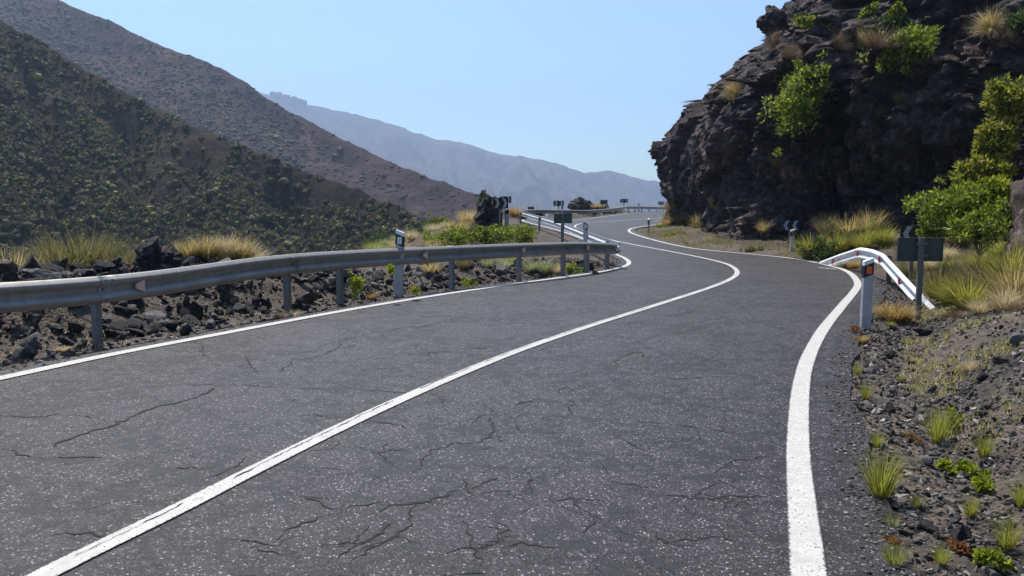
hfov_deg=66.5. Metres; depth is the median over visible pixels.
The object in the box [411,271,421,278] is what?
rock
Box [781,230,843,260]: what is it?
grass tussock
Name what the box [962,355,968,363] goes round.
rock
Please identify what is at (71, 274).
rock
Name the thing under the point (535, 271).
rock
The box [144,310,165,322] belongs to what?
rock
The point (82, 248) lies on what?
grass tussock
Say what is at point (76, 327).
rock
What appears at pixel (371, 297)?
grass tussock
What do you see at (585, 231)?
delineator post
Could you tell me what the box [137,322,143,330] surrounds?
rock
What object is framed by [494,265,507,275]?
rock
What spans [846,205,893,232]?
grass tussock
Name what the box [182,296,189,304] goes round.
rock
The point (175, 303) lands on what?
dry stubble
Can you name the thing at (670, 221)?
grass tussock
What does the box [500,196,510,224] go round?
chevron sign
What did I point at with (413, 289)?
green plant
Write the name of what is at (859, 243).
grass tussock
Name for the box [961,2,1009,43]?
grass tussock
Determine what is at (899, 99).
grass tussock
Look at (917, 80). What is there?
grass tussock
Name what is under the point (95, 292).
guard rail
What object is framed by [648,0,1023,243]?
cliff
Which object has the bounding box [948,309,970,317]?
grass tussock
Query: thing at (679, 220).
grass tussock
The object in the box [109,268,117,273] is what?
rock
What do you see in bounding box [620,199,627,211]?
chevron sign
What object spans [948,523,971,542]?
rock
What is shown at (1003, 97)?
bush
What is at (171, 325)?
rock
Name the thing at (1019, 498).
green weed
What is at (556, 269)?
grass tussock
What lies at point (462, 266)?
grass tussock
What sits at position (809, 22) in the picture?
bush
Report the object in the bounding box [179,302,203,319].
rock
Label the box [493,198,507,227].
chevron sign
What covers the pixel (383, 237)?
bush
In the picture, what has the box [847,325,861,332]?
leafy plant
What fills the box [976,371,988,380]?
rock
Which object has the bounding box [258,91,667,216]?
mountain
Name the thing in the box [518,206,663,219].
guard rail
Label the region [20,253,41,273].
rock
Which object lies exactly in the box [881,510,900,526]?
green weed
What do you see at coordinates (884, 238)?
grass tussock
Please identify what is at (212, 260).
rock
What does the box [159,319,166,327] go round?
rock
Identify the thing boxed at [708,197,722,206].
grass tussock
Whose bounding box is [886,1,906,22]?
bush
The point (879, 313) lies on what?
grass tussock
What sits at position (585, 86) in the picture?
sky
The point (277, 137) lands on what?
ridge shrubs
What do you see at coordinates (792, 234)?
delineator post
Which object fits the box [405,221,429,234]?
bush
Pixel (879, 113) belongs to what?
grass tussock
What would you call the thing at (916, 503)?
green weed
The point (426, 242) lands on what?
grass tussock
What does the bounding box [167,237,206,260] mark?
grass tussock
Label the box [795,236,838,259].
bush
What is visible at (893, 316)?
grass tussock
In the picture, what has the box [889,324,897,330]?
rock
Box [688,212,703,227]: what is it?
grass tussock
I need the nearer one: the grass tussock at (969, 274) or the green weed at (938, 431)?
the green weed at (938, 431)
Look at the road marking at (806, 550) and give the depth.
5.11 m
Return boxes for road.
[0,212,915,575]
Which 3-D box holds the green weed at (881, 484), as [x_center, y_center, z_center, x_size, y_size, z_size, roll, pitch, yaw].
[2.191,1.068,4.617,0.443,0.402,0.444,0,6,-2]
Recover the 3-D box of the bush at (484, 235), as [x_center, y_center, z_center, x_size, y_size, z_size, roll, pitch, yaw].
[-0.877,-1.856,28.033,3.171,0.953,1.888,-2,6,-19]
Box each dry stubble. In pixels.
[0,264,595,360]
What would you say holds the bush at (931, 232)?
on the ground at (50, 317)
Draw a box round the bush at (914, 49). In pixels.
[854,19,943,76]
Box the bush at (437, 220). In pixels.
[424,212,453,226]
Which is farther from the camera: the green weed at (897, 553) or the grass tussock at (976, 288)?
the grass tussock at (976, 288)
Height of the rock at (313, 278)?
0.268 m
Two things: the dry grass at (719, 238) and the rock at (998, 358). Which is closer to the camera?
the rock at (998, 358)
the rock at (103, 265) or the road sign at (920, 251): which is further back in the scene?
the road sign at (920, 251)
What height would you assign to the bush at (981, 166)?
0.748 m
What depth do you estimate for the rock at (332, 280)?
14.34 m
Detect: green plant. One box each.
[346,270,365,298]
[386,263,395,274]
[410,284,421,294]
[460,278,478,287]
[566,260,582,273]
[663,231,687,235]
[739,246,770,251]
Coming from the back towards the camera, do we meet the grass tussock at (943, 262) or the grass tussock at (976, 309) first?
the grass tussock at (943, 262)
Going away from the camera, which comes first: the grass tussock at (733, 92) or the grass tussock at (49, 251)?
the grass tussock at (49, 251)
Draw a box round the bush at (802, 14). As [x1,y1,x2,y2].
[787,10,807,23]
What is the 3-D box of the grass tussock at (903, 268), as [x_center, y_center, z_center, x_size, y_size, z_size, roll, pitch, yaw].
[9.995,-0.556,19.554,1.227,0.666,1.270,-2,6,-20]
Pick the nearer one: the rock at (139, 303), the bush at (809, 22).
the rock at (139, 303)
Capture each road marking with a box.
[0,212,639,379]
[24,219,739,575]
[627,223,860,575]
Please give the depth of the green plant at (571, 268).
20.30 m
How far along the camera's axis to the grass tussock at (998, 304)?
10.44 m
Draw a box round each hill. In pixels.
[0,0,516,226]
[0,21,428,258]
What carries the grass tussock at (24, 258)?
on the ground at (50, 317)
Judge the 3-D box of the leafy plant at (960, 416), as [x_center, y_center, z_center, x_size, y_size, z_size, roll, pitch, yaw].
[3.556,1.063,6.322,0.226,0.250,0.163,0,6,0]
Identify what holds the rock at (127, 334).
on the ground at (50, 317)
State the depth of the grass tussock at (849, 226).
26.13 m
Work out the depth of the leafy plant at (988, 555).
3.82 m
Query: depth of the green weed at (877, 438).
5.70 m
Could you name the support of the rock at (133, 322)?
on the ground at (50, 317)
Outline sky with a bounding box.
[60,0,790,181]
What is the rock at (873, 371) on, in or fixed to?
on the ground at (50, 317)
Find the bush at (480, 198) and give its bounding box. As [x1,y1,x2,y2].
[475,193,496,208]
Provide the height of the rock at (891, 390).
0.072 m
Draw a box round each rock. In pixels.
[0,260,17,276]
[16,277,48,281]
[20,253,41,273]
[20,332,37,346]
[21,268,65,279]
[40,263,64,271]
[52,260,66,267]
[67,272,76,277]
[67,322,85,331]
[81,269,96,276]
[93,259,115,270]
[103,317,111,323]
[104,329,111,336]
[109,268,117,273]
[109,319,127,330]
[112,305,138,315]
[123,331,131,336]
[126,317,146,328]
[131,314,142,319]
[134,298,144,308]
[135,235,183,270]
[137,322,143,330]
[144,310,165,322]
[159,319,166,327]
[166,319,177,329]
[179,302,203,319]
[179,314,200,325]
[179,325,192,335]
[181,323,192,327]
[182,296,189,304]
[183,256,194,263]
[205,319,215,328]
[207,258,216,263]
[209,312,217,318]
[219,291,237,304]
[225,306,233,314]
[228,303,246,310]
[245,280,252,288]
[295,292,319,303]
[306,274,320,284]
[320,277,335,286]
[322,279,330,288]
[334,269,351,277]
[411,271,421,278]
[425,271,433,279]
[441,274,448,280]
[473,196,502,234]
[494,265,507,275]
[500,275,511,281]
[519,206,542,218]
[530,269,548,278]
[567,197,591,209]
[578,260,583,266]
[583,263,593,270]
[756,4,789,36]
[866,369,876,373]
[884,349,896,358]
[884,402,895,412]
[886,388,894,393]
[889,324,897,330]
[912,328,933,335]
[916,442,924,448]
[918,519,937,533]
[919,456,933,464]
[925,386,936,392]
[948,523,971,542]
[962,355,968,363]
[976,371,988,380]
[991,355,1008,362]
[1009,332,1023,345]
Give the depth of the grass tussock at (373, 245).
27.67 m
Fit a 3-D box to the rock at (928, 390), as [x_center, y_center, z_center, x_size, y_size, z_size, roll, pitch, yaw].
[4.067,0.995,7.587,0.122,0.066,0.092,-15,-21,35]
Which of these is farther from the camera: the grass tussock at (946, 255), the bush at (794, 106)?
the bush at (794, 106)
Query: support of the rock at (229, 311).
on the ground at (50, 317)
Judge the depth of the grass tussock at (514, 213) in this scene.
49.57 m
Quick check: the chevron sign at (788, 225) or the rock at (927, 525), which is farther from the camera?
the chevron sign at (788, 225)
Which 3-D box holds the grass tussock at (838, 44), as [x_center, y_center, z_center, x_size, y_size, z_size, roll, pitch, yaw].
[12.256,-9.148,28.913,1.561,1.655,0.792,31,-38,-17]
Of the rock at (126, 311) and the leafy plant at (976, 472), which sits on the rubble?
the rock at (126, 311)
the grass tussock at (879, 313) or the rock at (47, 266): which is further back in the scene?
the grass tussock at (879, 313)
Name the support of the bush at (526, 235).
on the ground at (50, 317)
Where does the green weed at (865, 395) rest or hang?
on the ground at (50, 317)
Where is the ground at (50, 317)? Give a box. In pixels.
[0,209,1023,575]
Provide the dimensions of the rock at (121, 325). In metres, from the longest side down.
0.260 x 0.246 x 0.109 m
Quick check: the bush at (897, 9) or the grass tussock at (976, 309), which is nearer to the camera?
the grass tussock at (976, 309)
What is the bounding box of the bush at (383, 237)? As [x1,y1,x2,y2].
[356,233,390,247]
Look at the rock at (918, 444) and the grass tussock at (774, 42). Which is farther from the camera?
the grass tussock at (774, 42)
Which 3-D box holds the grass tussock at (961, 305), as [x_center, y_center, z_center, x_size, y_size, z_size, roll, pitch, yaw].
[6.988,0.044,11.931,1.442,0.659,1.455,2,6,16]
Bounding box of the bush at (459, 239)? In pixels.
[422,228,472,245]
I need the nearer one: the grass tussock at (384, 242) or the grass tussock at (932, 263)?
the grass tussock at (932, 263)
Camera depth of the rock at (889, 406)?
6.72 m
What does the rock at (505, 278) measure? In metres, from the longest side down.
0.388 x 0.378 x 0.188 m
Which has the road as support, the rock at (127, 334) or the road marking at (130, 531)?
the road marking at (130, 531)
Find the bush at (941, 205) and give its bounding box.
[901,175,1007,232]
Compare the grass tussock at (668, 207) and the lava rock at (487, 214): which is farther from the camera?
the grass tussock at (668, 207)
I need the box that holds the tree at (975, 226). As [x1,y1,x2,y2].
[944,196,1014,274]
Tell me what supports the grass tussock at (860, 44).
on the cliff
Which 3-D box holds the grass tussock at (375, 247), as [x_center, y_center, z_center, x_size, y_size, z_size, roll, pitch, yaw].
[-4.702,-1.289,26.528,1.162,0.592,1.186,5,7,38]
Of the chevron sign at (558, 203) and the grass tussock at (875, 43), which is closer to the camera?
the grass tussock at (875, 43)
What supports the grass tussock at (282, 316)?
on the ground at (50, 317)
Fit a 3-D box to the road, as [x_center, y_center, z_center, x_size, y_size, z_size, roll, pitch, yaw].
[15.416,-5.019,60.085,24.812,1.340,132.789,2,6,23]
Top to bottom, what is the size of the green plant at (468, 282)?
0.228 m
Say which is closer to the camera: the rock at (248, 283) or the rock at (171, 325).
the rock at (171, 325)
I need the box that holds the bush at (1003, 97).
[979,72,1023,123]
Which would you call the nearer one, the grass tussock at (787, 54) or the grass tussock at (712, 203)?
the grass tussock at (787, 54)
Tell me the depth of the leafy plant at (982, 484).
4.92 m
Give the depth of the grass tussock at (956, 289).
12.22 m
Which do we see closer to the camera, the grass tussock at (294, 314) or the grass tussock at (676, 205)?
the grass tussock at (294, 314)
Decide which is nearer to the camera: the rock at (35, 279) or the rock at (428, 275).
the rock at (35, 279)
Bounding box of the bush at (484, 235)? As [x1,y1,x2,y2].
[449,223,532,244]
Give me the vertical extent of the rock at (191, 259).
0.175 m
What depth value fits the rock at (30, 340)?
8.39 m
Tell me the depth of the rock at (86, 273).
10.64 m
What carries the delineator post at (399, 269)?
on the ground at (50, 317)
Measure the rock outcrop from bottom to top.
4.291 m
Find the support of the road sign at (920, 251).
on the ground at (50, 317)
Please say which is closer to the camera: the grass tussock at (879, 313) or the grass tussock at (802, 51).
the grass tussock at (879, 313)
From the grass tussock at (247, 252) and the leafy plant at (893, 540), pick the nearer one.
the leafy plant at (893, 540)
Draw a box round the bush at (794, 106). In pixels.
[757,49,836,156]
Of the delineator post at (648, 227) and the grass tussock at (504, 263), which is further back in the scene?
the delineator post at (648, 227)
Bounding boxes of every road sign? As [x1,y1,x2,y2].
[554,214,571,241]
[600,200,607,208]
[896,238,943,320]
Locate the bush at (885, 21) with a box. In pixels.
[860,14,911,35]
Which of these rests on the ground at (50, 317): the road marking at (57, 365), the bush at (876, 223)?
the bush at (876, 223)
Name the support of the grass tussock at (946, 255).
on the ground at (50, 317)
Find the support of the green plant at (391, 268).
on the ground at (50, 317)
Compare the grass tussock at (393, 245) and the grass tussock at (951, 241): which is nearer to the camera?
the grass tussock at (951, 241)
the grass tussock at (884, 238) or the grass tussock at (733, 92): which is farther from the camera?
the grass tussock at (733, 92)
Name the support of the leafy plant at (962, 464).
on the ground at (50, 317)
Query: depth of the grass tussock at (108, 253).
12.78 m
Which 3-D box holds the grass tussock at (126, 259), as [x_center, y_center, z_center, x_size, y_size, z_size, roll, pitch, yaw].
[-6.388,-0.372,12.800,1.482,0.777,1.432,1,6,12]
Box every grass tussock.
[0,219,136,266]
[0,245,56,265]
[4,228,112,267]
[44,226,144,267]
[54,345,74,351]
[82,242,138,266]
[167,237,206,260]
[181,230,231,261]
[206,230,247,259]
[217,231,265,259]
[237,239,278,257]
[270,312,290,318]
[285,308,303,315]
[360,239,388,248]
[363,242,386,248]
[364,292,377,299]
[379,238,391,245]
[386,238,412,247]
[402,228,418,241]
[412,262,444,273]
[418,236,436,246]
[422,236,455,246]
[425,222,442,231]
[434,215,475,233]
[450,208,475,226]
[455,260,471,269]
[478,238,492,244]
[480,259,495,268]
[493,259,513,267]
[499,257,526,262]
[508,203,522,217]
[521,259,539,273]
[536,257,558,274]
[552,261,566,273]
[590,203,604,209]
[653,211,674,225]
[658,200,671,211]
[669,213,685,224]
[670,200,683,208]
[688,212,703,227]
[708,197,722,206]
[716,77,744,99]
[754,218,771,233]
[759,27,783,51]
[768,154,783,169]
[773,42,806,61]
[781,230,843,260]
[783,37,809,55]
[810,210,842,240]
[822,227,851,255]
[827,211,876,240]
[830,26,855,56]
[831,259,860,269]
[837,226,877,248]
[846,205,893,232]
[851,22,910,49]
[852,334,873,343]
[855,21,878,50]
[863,223,899,246]
[872,300,900,319]
[872,300,927,323]
[873,105,885,118]
[891,92,908,103]
[892,260,928,278]
[897,308,920,323]
[904,261,968,299]
[908,70,926,84]
[914,269,966,305]
[922,272,994,310]
[923,261,938,269]
[924,273,997,307]
[927,257,957,267]
[929,257,974,277]
[930,236,1016,296]
[942,227,971,247]
[943,246,964,260]
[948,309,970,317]
[949,256,981,270]
[949,277,997,304]
[954,357,979,372]
[956,295,992,314]
[958,245,999,266]
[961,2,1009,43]
[962,233,1023,283]
[967,255,1023,306]
[970,241,1003,254]
[977,279,1023,311]
[984,19,1022,42]
[1003,298,1023,311]
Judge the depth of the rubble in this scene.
11.65 m
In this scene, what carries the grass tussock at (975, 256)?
on the ground at (50, 317)
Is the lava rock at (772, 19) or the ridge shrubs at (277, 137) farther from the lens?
the ridge shrubs at (277, 137)
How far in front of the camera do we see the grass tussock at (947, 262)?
17.14 m
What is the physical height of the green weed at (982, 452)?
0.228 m
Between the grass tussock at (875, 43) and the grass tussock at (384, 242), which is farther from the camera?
the grass tussock at (384, 242)
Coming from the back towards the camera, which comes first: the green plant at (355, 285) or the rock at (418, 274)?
the rock at (418, 274)
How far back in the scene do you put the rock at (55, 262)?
11.13 m
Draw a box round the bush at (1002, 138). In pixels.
[970,114,1023,160]
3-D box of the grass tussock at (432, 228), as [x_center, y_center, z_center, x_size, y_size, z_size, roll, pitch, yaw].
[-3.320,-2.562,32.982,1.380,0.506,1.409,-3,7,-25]
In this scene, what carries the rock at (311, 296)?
on the ground at (50, 317)
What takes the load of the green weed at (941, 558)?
on the ground at (50, 317)
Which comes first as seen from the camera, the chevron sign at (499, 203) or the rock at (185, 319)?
the rock at (185, 319)
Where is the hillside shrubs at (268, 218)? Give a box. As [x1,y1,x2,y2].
[0,26,438,275]
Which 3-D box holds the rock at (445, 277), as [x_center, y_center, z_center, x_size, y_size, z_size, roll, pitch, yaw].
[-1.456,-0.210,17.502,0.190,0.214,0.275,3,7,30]
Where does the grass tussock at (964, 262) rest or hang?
on the ground at (50, 317)
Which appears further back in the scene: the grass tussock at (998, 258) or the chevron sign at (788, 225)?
the chevron sign at (788, 225)
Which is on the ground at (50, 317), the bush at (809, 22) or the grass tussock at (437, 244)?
the grass tussock at (437, 244)
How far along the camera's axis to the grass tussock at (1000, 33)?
24.87 m
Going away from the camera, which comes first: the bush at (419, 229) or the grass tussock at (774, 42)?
the grass tussock at (774, 42)
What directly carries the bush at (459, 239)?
on the ground at (50, 317)
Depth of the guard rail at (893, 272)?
18.19 m
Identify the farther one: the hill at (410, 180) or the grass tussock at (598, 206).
the hill at (410, 180)
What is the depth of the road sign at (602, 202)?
75.51 m
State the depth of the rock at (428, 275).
17.21 m
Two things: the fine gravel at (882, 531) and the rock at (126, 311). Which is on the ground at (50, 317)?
the fine gravel at (882, 531)
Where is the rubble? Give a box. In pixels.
[0,255,600,359]
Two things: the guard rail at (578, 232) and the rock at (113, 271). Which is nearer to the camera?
the rock at (113, 271)
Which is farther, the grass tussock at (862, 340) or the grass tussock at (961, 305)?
the grass tussock at (961, 305)
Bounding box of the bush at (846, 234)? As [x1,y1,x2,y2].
[825,228,872,250]
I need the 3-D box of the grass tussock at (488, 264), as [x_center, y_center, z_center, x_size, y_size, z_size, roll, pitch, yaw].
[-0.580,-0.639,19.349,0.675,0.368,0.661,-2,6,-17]
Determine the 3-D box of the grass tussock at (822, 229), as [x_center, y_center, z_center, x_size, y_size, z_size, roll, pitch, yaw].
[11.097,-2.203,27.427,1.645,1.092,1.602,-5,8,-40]
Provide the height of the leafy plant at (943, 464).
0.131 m
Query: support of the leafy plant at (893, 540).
on the ground at (50, 317)
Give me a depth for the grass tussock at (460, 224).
29.80 m
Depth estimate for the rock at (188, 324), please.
10.35 m
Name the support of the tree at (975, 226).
on the ground at (50, 317)
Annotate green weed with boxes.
[846,433,920,498]
[851,362,862,374]
[854,381,876,399]
[869,427,888,447]
[876,535,916,565]
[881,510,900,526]
[906,491,925,508]
[919,399,972,443]
[926,538,957,566]
[957,491,987,517]
[967,427,1002,458]
[983,508,1023,550]
[1005,476,1023,507]
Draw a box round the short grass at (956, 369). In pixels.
[898,292,1023,449]
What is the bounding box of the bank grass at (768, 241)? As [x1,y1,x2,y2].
[704,224,982,278]
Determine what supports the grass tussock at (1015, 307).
on the ground at (50, 317)
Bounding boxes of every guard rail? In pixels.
[0,242,617,345]
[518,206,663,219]
[518,210,620,252]
[819,247,934,309]
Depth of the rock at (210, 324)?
10.41 m
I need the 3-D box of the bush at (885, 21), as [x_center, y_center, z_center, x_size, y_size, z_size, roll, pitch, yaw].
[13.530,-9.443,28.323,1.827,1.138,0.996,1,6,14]
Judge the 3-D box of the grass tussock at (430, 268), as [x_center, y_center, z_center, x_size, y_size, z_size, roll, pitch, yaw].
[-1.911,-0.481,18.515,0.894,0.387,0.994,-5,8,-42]
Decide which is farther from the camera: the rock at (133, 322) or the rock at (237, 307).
the rock at (237, 307)
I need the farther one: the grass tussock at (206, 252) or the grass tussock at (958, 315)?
the grass tussock at (206, 252)
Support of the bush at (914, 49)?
on the cliff
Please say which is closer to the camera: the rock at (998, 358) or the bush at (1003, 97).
the rock at (998, 358)
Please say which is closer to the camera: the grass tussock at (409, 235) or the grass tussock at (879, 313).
the grass tussock at (879, 313)
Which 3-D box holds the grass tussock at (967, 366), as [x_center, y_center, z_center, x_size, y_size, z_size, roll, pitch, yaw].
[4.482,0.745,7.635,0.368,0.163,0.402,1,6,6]
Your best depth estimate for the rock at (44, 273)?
9.75 m
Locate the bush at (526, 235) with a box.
[484,223,538,243]
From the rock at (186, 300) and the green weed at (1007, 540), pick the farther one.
the rock at (186, 300)
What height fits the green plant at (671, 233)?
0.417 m
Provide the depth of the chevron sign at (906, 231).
18.33 m
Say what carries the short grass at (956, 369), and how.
on the ground at (50, 317)
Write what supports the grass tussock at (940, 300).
on the ground at (50, 317)
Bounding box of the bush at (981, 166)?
[934,152,1019,186]
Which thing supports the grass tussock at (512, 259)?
on the ground at (50, 317)
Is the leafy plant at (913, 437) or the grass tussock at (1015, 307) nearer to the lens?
the leafy plant at (913, 437)
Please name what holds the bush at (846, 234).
on the ground at (50, 317)
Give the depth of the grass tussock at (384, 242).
31.86 m
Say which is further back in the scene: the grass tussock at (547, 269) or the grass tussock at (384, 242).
the grass tussock at (384, 242)
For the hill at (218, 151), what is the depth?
187.38 m
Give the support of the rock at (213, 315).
on the ground at (50, 317)
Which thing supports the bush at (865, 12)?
on the cliff
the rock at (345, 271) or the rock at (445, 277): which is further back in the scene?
the rock at (445, 277)
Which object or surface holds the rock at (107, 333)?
on the ground at (50, 317)
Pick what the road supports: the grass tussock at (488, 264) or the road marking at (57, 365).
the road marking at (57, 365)
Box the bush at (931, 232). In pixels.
[914,212,949,240]
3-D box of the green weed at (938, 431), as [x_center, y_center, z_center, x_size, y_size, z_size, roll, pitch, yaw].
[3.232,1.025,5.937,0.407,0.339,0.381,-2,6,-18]
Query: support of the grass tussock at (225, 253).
on the ground at (50, 317)
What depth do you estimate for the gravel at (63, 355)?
11.30 m
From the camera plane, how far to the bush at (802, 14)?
39.88 m
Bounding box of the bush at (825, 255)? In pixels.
[811,249,833,261]
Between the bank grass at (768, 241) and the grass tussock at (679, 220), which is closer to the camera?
the bank grass at (768, 241)
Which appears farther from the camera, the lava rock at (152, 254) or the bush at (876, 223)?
the bush at (876, 223)
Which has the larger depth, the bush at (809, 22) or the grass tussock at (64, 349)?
the bush at (809, 22)
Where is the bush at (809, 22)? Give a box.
[792,12,832,32]
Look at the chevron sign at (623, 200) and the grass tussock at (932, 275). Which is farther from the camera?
the chevron sign at (623, 200)
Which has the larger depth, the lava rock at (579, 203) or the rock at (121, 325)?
the lava rock at (579, 203)
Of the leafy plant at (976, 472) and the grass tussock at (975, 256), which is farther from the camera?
the grass tussock at (975, 256)
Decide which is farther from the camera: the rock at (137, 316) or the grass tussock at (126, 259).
the grass tussock at (126, 259)
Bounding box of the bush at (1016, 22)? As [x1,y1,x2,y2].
[997,6,1023,43]
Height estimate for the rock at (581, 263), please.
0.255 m
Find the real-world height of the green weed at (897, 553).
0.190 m
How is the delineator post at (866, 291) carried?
on the ground at (50, 317)
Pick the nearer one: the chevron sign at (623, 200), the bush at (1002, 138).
the bush at (1002, 138)
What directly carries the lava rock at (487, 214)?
on the ground at (50, 317)
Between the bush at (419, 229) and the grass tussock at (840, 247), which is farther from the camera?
the bush at (419, 229)
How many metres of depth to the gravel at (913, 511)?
6.19 m
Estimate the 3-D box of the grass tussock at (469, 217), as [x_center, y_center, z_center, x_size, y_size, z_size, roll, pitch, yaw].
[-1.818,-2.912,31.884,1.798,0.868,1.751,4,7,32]
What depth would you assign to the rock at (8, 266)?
9.61 m
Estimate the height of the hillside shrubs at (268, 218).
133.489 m
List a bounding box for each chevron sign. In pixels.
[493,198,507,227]
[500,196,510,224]
[553,201,563,209]
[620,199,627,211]
[782,220,799,243]
[900,225,926,280]
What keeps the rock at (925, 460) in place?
on the gravel at (913, 511)
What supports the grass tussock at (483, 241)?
on the ground at (50, 317)
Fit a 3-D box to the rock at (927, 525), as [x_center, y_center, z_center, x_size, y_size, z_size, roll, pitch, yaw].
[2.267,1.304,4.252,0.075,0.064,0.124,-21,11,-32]
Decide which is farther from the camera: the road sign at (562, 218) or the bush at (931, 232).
the road sign at (562, 218)
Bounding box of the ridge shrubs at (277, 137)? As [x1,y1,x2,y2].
[0,0,519,222]
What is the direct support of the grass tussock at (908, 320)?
on the ground at (50, 317)
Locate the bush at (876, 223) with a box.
[859,215,889,240]
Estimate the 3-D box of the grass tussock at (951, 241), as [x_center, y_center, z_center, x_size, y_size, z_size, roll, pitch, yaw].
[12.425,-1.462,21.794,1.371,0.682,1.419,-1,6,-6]
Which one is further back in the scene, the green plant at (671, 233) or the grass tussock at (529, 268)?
the green plant at (671, 233)
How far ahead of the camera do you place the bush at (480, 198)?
33.33 m
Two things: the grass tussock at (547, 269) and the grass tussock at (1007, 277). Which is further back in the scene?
the grass tussock at (547, 269)
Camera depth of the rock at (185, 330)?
9.85 m
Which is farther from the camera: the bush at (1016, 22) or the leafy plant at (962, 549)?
the bush at (1016, 22)
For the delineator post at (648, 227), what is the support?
on the ground at (50, 317)
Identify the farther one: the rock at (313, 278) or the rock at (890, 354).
the rock at (313, 278)
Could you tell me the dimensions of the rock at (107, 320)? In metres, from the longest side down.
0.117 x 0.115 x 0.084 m
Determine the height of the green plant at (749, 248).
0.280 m
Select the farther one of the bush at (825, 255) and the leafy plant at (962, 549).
the bush at (825, 255)
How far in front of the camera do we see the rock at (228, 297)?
11.68 m
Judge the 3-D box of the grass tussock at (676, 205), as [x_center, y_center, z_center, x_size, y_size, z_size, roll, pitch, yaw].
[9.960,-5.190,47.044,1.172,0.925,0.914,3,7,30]
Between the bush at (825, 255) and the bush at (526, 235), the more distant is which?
the bush at (526, 235)
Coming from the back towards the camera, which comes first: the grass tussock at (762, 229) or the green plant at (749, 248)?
the grass tussock at (762, 229)
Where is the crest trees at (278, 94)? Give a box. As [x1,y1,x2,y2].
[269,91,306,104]
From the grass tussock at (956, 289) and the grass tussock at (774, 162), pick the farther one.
the grass tussock at (774, 162)
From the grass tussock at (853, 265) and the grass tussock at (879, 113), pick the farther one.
the grass tussock at (879, 113)
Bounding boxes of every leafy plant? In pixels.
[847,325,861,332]
[882,534,905,546]
[902,432,923,442]
[935,406,964,429]
[935,457,958,476]
[946,537,972,556]
[955,458,978,472]
[966,464,993,482]
[970,475,996,493]
[971,545,1016,571]
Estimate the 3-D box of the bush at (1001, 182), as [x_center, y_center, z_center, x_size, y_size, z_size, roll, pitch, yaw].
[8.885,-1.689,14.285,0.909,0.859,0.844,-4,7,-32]
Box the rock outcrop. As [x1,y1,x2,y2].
[995,178,1023,263]
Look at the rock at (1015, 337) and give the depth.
7.55 m
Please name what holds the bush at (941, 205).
on the ground at (50, 317)
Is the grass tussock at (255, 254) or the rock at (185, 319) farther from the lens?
the grass tussock at (255, 254)
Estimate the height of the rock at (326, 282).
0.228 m
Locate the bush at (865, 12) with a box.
[856,1,879,19]
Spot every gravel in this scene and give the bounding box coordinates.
[0,257,618,369]
[825,276,1023,575]
[851,278,1023,575]
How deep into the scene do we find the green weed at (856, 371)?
8.16 m
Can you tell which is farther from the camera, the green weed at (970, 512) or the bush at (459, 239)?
the bush at (459, 239)
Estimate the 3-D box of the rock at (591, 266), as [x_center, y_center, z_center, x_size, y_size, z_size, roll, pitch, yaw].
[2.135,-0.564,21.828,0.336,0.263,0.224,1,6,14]
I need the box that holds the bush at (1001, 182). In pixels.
[967,173,1017,214]
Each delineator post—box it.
[394,229,404,296]
[505,208,508,228]
[583,220,587,258]
[647,218,649,232]
[790,229,794,251]
[859,258,873,329]
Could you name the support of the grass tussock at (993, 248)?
on the ground at (50, 317)
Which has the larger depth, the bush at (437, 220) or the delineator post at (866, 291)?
the bush at (437, 220)
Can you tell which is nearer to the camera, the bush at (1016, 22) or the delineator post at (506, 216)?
the bush at (1016, 22)
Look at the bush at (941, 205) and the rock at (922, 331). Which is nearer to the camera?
the rock at (922, 331)

